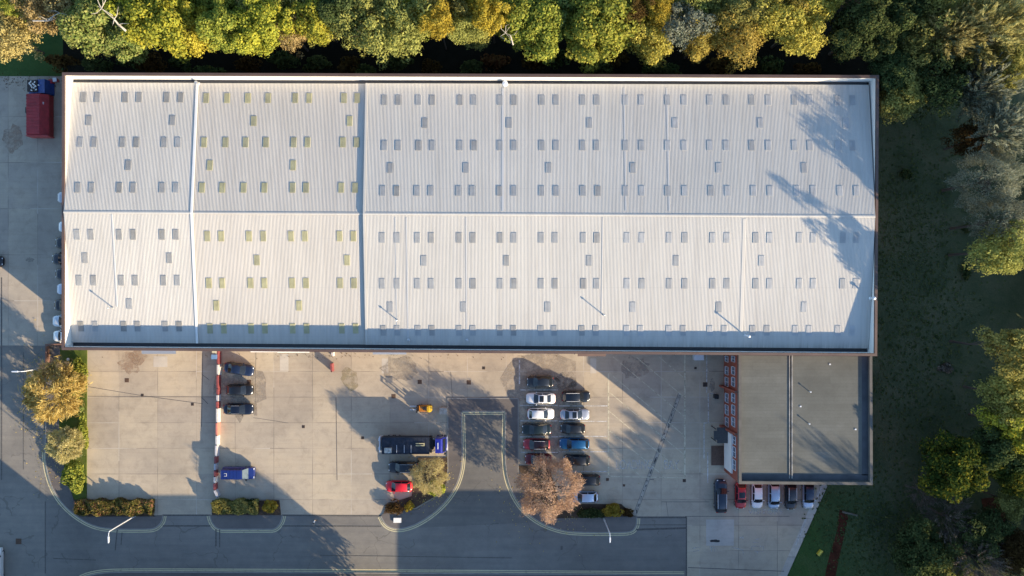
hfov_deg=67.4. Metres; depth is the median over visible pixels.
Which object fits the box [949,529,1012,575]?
tree
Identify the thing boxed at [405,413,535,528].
driveway
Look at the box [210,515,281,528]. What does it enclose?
pavement
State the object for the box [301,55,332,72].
bush
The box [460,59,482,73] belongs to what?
bush
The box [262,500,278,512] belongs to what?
shrub
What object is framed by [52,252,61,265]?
parked car
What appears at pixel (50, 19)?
dead branch
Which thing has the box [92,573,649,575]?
pavement
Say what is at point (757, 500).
parked car
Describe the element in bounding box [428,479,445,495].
shrub
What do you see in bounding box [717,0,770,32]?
tree
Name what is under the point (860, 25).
tree
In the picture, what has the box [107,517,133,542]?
street lamp
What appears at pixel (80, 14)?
tree
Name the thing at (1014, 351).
tree
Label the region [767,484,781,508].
parked car
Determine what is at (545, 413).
parked car
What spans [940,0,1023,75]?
tree
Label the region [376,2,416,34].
tree
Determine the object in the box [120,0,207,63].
tree
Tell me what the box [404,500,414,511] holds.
shrub
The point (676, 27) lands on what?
tree
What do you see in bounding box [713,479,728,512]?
parked car
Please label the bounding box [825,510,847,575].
dirt path
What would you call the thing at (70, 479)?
shrub
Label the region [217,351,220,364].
traffic barrier
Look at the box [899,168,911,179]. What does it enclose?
bush
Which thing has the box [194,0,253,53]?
tree
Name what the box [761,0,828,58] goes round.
tree
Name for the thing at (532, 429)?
parked car
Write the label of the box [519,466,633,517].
soil bed
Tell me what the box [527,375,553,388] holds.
parked car
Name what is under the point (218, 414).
traffic barrier
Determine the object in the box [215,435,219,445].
traffic barrier
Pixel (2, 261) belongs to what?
parked car
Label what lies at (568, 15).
tree
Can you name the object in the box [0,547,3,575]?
van
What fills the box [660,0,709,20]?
tree
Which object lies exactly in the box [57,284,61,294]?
parked car
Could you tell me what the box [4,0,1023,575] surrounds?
ground
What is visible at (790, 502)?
parked car
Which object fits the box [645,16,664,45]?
tree
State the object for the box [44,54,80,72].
bush
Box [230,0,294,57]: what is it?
tree
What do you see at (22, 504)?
road
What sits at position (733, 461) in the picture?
window
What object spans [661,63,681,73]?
bush
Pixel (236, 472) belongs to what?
van
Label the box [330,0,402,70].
tree
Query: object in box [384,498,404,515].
shrub
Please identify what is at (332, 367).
traffic barrier
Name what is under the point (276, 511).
soil bed
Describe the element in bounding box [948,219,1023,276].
tree
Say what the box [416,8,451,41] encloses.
tree
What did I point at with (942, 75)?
tree
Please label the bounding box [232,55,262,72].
bush
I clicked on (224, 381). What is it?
oil stain
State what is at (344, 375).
oil stain
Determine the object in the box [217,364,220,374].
traffic barrier
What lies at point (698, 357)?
plant cabinet
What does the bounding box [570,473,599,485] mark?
parked car
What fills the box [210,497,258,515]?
hedge
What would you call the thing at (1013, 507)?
tree
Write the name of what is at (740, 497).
parked car
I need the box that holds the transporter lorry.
[378,435,447,454]
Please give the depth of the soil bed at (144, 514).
119.85 m
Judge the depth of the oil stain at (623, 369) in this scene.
119.97 m
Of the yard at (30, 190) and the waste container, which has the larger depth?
the yard at (30, 190)
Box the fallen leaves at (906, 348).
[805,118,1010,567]
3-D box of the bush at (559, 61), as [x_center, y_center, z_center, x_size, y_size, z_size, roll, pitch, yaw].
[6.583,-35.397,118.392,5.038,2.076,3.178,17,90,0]
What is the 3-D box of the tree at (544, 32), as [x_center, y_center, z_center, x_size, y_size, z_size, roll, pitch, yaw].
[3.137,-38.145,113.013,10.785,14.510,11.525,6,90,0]
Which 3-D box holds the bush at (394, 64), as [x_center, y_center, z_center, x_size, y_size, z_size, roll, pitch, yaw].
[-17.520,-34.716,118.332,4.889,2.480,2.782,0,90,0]
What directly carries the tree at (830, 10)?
on the shaded soil
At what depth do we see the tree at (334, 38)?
109.57 m
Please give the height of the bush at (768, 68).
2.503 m
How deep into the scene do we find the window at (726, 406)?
118.08 m
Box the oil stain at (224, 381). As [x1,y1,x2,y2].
[214,364,266,421]
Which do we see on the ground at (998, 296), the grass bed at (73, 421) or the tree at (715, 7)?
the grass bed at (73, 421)
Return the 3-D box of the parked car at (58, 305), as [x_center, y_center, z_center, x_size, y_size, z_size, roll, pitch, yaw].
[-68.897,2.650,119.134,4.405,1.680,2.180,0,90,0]
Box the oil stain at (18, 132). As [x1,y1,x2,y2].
[2,124,22,152]
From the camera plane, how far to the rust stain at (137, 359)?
119.97 m
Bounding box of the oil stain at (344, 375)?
[341,369,357,390]
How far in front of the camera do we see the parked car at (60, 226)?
119.12 m
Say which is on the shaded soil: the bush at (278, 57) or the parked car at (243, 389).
the bush at (278, 57)
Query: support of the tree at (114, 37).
on the shaded soil
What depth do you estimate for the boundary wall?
119.34 m
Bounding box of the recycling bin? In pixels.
[211,354,216,358]
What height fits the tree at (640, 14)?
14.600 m
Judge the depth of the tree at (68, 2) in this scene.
107.81 m
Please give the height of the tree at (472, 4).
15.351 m
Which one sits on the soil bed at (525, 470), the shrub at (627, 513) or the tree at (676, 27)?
the shrub at (627, 513)
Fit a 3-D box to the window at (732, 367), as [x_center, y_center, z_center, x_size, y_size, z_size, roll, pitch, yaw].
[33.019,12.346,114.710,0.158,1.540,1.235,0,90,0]
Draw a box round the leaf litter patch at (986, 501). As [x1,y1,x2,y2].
[981,497,1005,529]
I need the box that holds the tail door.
[26,135,54,137]
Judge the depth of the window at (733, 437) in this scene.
114.21 m
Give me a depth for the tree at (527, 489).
114.35 m
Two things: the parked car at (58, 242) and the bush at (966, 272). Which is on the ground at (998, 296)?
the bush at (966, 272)
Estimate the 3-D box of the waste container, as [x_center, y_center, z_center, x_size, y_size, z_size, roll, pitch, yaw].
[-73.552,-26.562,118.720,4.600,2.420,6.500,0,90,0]
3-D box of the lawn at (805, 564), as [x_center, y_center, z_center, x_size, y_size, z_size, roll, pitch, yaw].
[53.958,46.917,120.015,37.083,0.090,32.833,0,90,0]
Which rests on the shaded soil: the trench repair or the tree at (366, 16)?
the tree at (366, 16)
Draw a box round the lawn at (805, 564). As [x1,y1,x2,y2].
[788,483,975,575]
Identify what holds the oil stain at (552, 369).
on the yard at (160, 451)
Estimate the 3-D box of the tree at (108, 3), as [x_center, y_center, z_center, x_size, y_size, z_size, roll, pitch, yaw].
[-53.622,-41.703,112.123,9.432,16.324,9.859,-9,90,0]
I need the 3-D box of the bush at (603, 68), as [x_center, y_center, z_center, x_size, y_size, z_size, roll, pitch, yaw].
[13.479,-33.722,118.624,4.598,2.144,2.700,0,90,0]
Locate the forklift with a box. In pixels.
[410,404,431,412]
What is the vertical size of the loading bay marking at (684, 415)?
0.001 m
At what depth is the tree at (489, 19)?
106.64 m
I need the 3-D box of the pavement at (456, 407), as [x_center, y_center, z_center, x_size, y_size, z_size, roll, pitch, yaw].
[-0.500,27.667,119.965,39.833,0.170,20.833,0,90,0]
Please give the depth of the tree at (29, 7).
109.06 m
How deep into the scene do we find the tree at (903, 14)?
105.70 m
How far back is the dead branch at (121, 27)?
105.50 m
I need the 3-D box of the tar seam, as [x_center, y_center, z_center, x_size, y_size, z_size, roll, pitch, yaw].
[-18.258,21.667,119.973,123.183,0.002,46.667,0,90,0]
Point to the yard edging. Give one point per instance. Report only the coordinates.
(793, 553)
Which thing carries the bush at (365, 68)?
on the shaded soil
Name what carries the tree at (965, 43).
on the ground at (998, 296)
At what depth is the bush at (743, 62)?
118.34 m
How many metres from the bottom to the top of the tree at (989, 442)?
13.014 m
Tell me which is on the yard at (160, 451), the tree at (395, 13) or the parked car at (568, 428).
the parked car at (568, 428)
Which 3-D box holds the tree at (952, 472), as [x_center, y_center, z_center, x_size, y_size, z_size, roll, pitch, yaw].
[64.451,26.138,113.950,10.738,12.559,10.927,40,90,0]
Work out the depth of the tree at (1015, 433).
108.13 m
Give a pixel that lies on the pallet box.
(442, 410)
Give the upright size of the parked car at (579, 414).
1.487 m
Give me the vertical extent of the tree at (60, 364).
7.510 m
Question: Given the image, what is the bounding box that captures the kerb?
[45,382,683,575]
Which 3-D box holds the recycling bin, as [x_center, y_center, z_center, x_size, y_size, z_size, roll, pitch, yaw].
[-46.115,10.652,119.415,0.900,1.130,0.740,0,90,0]
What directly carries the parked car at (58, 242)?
on the yard at (30, 190)
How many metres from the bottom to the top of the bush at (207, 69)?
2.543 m
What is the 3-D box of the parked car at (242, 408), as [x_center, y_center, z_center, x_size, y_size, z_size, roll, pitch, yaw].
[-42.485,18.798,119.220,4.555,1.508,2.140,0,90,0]
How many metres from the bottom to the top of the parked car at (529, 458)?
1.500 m
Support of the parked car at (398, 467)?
on the yard at (160, 451)
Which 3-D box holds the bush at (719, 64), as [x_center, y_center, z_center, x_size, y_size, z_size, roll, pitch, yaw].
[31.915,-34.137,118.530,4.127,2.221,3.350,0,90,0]
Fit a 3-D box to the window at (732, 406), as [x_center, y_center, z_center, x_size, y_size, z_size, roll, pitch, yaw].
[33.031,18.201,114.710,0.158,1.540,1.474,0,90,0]
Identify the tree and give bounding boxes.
[0,0,53,27]
[0,2,44,64]
[9,0,65,35]
[20,355,92,425]
[37,356,71,387]
[43,0,75,21]
[44,425,86,464]
[55,0,127,59]
[97,14,157,64]
[98,0,159,20]
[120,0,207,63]
[159,0,199,32]
[179,1,220,58]
[194,0,209,15]
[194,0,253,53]
[199,0,231,11]
[229,0,266,34]
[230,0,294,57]
[269,0,311,44]
[269,14,308,58]
[272,0,313,29]
[278,0,334,46]
[300,0,339,48]
[316,0,365,34]
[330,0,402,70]
[345,1,379,36]
[354,0,405,13]
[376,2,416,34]
[379,0,432,63]
[385,0,433,30]
[408,456,449,497]
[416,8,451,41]
[418,0,454,49]
[419,0,472,16]
[447,3,487,45]
[448,3,491,51]
[453,0,504,33]
[470,0,517,43]
[492,3,517,41]
[499,0,564,65]
[500,0,534,29]
[513,452,585,527]
[549,0,582,30]
[560,0,645,73]
[561,4,591,42]
[618,0,655,26]
[624,11,673,67]
[641,0,673,29]
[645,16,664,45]
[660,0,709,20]
[661,0,719,51]
[677,0,718,36]
[678,18,725,63]
[685,0,728,19]
[704,6,768,74]
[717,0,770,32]
[727,0,773,12]
[749,0,795,36]
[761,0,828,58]
[771,0,812,21]
[790,5,819,41]
[816,0,844,21]
[823,0,897,64]
[866,45,923,92]
[872,0,939,47]
[879,62,940,125]
[888,512,964,575]
[892,17,953,78]
[905,472,938,511]
[910,52,978,120]
[912,0,983,52]
[914,0,995,67]
[917,428,1004,503]
[920,493,980,544]
[935,552,975,575]
[939,503,1015,566]
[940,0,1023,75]
[940,49,1023,126]
[940,118,993,167]
[941,148,1023,213]
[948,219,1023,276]
[949,196,1023,253]
[949,324,1023,380]
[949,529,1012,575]
[950,96,1023,161]
[963,373,1023,428]
[967,424,1023,475]
[968,404,1023,455]
[982,34,1023,96]
[984,486,1023,526]
[989,461,1023,498]
[991,527,1023,574]
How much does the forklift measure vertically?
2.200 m
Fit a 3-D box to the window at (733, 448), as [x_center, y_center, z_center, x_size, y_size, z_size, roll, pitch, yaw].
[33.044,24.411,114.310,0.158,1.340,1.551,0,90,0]
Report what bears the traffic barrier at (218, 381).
on the yard at (160, 451)
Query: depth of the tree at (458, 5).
108.13 m
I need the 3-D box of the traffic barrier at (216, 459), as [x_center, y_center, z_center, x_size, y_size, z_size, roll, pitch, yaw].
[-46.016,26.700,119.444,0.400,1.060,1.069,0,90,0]
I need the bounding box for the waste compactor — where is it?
[27,79,54,95]
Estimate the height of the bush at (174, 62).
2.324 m
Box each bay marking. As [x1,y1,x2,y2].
[519,355,821,544]
[608,355,685,477]
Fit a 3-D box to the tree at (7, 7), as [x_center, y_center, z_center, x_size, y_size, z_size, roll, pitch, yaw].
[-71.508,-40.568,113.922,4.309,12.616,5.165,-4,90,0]
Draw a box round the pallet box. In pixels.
[439,407,446,413]
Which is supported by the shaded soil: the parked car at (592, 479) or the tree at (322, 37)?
the tree at (322, 37)
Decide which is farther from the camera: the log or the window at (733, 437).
the log
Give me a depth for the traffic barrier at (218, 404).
119.29 m
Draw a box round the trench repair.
[633,393,680,515]
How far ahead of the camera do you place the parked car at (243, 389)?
118.84 m
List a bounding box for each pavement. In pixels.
[46,346,161,528]
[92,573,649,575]
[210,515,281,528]
[381,399,635,531]
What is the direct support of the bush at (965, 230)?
on the ground at (998, 296)
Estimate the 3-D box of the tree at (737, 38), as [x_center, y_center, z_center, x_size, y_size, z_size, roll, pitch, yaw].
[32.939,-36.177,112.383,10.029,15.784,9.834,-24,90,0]
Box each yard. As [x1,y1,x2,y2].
[0,76,61,345]
[87,350,819,575]
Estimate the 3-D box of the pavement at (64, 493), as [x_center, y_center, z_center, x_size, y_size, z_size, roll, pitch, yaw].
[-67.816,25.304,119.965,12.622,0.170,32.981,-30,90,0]
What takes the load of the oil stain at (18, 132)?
on the yard at (30, 190)
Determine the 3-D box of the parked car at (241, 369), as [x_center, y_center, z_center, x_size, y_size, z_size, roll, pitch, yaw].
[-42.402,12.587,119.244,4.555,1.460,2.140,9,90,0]
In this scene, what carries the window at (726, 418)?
in the office block
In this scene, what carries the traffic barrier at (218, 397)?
on the yard at (160, 451)
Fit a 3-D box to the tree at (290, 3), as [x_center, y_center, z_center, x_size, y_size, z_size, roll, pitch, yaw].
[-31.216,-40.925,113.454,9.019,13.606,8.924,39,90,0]
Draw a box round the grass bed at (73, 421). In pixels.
[59,349,86,498]
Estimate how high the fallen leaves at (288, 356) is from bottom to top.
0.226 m
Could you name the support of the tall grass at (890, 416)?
on the ground at (998, 296)
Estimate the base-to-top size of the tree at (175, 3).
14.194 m
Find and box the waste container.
[25,94,54,137]
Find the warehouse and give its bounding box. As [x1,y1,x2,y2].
[61,72,878,355]
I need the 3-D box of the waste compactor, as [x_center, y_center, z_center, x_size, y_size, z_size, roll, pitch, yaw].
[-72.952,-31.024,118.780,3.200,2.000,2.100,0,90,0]
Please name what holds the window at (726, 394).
in the office block
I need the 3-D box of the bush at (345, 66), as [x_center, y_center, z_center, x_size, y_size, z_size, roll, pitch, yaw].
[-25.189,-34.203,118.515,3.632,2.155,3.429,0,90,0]
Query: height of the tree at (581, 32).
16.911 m
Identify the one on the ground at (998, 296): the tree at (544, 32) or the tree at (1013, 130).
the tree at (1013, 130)
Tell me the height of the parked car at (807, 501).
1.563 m
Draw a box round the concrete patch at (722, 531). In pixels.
[154,354,733,545]
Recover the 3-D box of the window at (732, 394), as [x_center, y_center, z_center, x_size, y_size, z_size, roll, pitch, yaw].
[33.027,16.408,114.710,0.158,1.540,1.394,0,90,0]
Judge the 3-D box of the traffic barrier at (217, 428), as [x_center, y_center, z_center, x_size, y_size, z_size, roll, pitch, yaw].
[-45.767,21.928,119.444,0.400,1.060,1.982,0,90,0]
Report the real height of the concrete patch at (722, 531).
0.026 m
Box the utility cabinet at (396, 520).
[393,518,400,522]
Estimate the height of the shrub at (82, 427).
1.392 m
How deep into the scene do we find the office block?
112.54 m
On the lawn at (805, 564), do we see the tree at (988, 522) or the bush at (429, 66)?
the tree at (988, 522)
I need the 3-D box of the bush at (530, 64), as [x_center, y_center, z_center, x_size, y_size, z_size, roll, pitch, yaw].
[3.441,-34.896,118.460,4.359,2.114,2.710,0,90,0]
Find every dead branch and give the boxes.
[32,11,65,21]
[93,0,126,31]
[500,24,517,44]
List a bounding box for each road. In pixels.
[0,345,44,575]
[45,378,685,575]
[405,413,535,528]
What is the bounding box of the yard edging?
[779,485,826,575]
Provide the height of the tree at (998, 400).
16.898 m
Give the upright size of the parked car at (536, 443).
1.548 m
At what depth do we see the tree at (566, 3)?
108.73 m
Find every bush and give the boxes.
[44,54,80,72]
[81,55,114,72]
[115,51,145,69]
[134,51,167,72]
[168,56,191,72]
[192,65,226,72]
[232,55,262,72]
[266,49,300,69]
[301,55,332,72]
[337,55,359,72]
[354,63,375,72]
[384,55,413,71]
[421,58,441,73]
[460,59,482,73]
[480,53,510,73]
[521,54,545,70]
[540,49,570,69]
[586,62,613,73]
[604,50,629,67]
[642,61,662,73]
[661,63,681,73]
[706,57,730,74]
[725,50,760,68]
[757,55,784,74]
[793,62,821,74]
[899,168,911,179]
[937,362,953,373]
[961,222,970,233]
[962,265,971,280]
[981,179,991,193]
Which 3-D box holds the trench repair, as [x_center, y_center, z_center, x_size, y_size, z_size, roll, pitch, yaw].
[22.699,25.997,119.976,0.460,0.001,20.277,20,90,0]
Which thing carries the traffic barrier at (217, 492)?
on the yard at (160, 451)
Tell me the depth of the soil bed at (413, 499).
119.85 m
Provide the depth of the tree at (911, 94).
110.13 m
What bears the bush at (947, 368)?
on the ground at (998, 296)
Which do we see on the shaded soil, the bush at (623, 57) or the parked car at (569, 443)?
the bush at (623, 57)
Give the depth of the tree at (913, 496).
116.62 m
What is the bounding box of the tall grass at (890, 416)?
[800,69,1015,575]
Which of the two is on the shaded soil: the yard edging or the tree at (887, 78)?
the tree at (887, 78)
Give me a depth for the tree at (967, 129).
112.10 m
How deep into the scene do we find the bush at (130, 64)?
118.38 m
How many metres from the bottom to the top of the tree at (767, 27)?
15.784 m
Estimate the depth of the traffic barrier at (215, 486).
119.17 m
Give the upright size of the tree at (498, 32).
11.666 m
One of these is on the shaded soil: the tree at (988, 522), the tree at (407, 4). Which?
the tree at (407, 4)
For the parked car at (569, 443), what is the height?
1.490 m
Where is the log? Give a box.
[842,511,857,515]
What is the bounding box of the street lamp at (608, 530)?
[603,518,610,542]
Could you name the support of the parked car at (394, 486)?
on the yard at (160, 451)
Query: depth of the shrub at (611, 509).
118.93 m
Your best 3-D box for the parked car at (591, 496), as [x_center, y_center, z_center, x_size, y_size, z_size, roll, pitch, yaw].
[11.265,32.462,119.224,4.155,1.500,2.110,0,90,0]
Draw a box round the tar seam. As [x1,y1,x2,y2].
[1,277,788,575]
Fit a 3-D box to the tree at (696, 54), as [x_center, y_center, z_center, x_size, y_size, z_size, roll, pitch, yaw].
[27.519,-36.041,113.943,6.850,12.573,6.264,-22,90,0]
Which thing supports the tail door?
in the waste container
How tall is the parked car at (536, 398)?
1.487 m
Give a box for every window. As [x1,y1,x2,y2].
[725,393,728,402]
[725,404,728,415]
[725,416,728,426]
[731,366,734,374]
[731,377,734,386]
[731,393,734,402]
[731,404,734,415]
[731,416,734,426]
[732,435,735,444]
[732,446,735,457]
[732,459,735,470]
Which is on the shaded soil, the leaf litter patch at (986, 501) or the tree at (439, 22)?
the tree at (439, 22)
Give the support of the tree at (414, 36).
on the shaded soil
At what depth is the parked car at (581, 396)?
118.60 m
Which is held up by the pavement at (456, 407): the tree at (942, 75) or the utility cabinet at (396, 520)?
the utility cabinet at (396, 520)
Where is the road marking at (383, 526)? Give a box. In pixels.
[42,412,683,575]
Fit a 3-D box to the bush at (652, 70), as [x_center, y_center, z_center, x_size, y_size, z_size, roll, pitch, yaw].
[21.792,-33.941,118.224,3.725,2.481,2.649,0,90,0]
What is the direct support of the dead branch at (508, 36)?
attached to the tree at (544, 32)
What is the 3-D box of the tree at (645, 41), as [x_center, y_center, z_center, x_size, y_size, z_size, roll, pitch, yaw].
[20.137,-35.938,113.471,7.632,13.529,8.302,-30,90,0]
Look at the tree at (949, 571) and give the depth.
112.57 m
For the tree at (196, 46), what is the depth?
108.51 m
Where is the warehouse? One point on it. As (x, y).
(582, 214)
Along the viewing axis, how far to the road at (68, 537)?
119.99 m
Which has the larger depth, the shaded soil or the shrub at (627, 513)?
the shaded soil
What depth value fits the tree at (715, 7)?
108.42 m
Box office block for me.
[711,355,872,484]
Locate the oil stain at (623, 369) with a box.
[621,359,648,376]
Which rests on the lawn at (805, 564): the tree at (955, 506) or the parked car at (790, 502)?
the tree at (955, 506)
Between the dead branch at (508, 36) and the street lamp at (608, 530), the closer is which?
the dead branch at (508, 36)
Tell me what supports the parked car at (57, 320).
on the yard at (30, 190)
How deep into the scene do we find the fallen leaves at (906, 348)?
119.95 m
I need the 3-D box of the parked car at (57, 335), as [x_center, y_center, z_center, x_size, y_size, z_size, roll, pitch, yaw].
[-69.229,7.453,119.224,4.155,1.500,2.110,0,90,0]
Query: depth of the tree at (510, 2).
107.80 m
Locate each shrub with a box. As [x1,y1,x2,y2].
[60,459,85,493]
[69,357,87,400]
[73,413,88,449]
[76,403,83,416]
[241,498,258,507]
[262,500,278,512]
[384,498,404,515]
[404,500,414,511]
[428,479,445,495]
[577,508,605,518]
[601,503,623,516]
[621,508,633,517]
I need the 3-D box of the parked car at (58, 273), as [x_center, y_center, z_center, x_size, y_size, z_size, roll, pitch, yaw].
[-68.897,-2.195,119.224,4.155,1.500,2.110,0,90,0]
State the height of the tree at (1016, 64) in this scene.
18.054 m
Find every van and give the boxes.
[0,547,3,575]
[220,466,254,480]
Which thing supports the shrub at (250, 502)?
on the soil bed at (276, 511)
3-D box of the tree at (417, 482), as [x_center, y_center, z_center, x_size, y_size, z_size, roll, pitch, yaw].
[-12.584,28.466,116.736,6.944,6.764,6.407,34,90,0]
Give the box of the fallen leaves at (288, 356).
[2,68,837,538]
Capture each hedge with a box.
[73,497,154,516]
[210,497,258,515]
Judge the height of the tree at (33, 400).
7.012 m
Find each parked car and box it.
[0,256,4,266]
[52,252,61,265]
[53,314,61,326]
[53,329,60,342]
[54,298,61,311]
[55,237,61,248]
[55,268,61,279]
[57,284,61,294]
[58,192,61,202]
[59,221,61,231]
[223,402,253,415]
[224,361,254,376]
[226,383,253,396]
[386,480,412,492]
[388,461,418,474]
[522,423,550,435]
[523,438,549,449]
[525,453,551,464]
[526,392,555,405]
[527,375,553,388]
[527,407,553,420]
[559,437,588,450]
[560,408,588,421]
[560,422,584,434]
[562,390,589,403]
[563,454,589,466]
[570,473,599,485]
[573,490,597,503]
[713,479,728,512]
[734,482,747,508]
[750,484,764,507]
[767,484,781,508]
[784,484,798,509]
[801,485,815,508]
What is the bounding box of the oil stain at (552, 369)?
[501,354,575,453]
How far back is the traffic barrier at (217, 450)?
119.31 m
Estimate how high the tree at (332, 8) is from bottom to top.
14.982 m
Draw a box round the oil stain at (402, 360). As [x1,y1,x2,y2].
[379,356,417,380]
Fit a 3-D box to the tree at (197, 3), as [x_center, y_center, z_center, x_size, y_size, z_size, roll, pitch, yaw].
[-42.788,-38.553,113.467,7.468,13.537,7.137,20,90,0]
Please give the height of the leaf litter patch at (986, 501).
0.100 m
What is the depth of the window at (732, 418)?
114.71 m
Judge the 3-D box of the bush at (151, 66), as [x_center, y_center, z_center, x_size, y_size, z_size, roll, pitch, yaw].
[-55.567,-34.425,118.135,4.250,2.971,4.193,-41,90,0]
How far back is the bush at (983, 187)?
119.36 m
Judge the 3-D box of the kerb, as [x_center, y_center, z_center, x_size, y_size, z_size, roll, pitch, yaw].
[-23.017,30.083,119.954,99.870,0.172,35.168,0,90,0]
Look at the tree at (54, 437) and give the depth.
116.68 m
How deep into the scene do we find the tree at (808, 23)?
110.69 m
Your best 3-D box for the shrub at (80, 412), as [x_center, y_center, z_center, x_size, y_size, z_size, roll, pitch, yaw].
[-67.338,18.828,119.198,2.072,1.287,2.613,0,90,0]
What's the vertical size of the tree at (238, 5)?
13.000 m
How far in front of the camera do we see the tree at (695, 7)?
108.57 m
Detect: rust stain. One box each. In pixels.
[118,354,132,370]
[129,351,144,364]
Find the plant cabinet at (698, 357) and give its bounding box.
[693,355,703,359]
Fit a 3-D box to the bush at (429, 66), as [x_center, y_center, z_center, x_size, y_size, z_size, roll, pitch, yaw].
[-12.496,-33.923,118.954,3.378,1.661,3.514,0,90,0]
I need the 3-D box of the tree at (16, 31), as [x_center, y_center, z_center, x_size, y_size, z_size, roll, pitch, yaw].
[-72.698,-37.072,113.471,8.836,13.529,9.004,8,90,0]
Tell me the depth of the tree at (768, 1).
105.96 m
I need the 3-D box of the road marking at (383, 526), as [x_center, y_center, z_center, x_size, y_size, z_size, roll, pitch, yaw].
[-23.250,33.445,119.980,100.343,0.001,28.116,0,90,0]
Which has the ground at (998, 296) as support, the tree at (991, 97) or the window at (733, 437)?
the tree at (991, 97)
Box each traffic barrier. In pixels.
[213,482,217,489]
[214,456,218,463]
[214,489,220,497]
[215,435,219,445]
[215,444,219,456]
[216,394,220,400]
[216,401,220,408]
[216,408,220,422]
[216,422,219,435]
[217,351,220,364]
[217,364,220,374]
[217,375,220,388]
[330,363,333,371]
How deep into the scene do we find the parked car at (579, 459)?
118.76 m
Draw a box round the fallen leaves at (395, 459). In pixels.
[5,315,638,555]
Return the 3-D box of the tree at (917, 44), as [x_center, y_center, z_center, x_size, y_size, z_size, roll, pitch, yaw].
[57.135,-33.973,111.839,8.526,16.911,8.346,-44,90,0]
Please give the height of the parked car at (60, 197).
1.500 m
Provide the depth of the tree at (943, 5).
105.52 m
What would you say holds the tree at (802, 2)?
on the shaded soil
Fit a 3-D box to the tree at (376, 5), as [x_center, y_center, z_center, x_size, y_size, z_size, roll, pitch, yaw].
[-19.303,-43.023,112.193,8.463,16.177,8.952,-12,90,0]
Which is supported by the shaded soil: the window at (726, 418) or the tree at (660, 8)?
the tree at (660, 8)
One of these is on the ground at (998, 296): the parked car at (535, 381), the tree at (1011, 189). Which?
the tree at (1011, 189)
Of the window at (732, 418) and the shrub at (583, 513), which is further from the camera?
the shrub at (583, 513)
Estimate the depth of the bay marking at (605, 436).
119.97 m
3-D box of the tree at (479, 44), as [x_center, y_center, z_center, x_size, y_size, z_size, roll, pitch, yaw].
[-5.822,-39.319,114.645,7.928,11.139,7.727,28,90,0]
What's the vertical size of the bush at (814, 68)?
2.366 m
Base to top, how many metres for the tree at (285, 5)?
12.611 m
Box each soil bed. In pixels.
[73,499,153,515]
[212,500,280,514]
[383,458,446,513]
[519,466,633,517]
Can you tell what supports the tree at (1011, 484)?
on the ground at (998, 296)
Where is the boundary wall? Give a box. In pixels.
[45,343,60,363]
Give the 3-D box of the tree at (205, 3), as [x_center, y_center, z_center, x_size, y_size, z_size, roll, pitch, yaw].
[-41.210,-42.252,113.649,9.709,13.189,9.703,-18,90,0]
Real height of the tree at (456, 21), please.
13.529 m
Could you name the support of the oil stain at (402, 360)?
on the yard at (160, 451)
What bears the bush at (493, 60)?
on the shaded soil
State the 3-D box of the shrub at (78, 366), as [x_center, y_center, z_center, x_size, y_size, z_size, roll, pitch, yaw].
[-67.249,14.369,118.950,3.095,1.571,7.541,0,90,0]
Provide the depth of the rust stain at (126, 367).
119.97 m
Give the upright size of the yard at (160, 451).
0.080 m
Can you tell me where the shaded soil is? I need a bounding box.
[63,0,897,106]
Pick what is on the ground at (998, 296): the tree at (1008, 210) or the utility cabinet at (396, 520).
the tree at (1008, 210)
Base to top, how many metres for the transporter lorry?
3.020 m
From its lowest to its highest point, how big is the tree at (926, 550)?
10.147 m
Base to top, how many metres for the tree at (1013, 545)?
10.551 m
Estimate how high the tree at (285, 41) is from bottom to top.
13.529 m
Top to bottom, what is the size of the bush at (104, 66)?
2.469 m
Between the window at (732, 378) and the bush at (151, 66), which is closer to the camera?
the window at (732, 378)

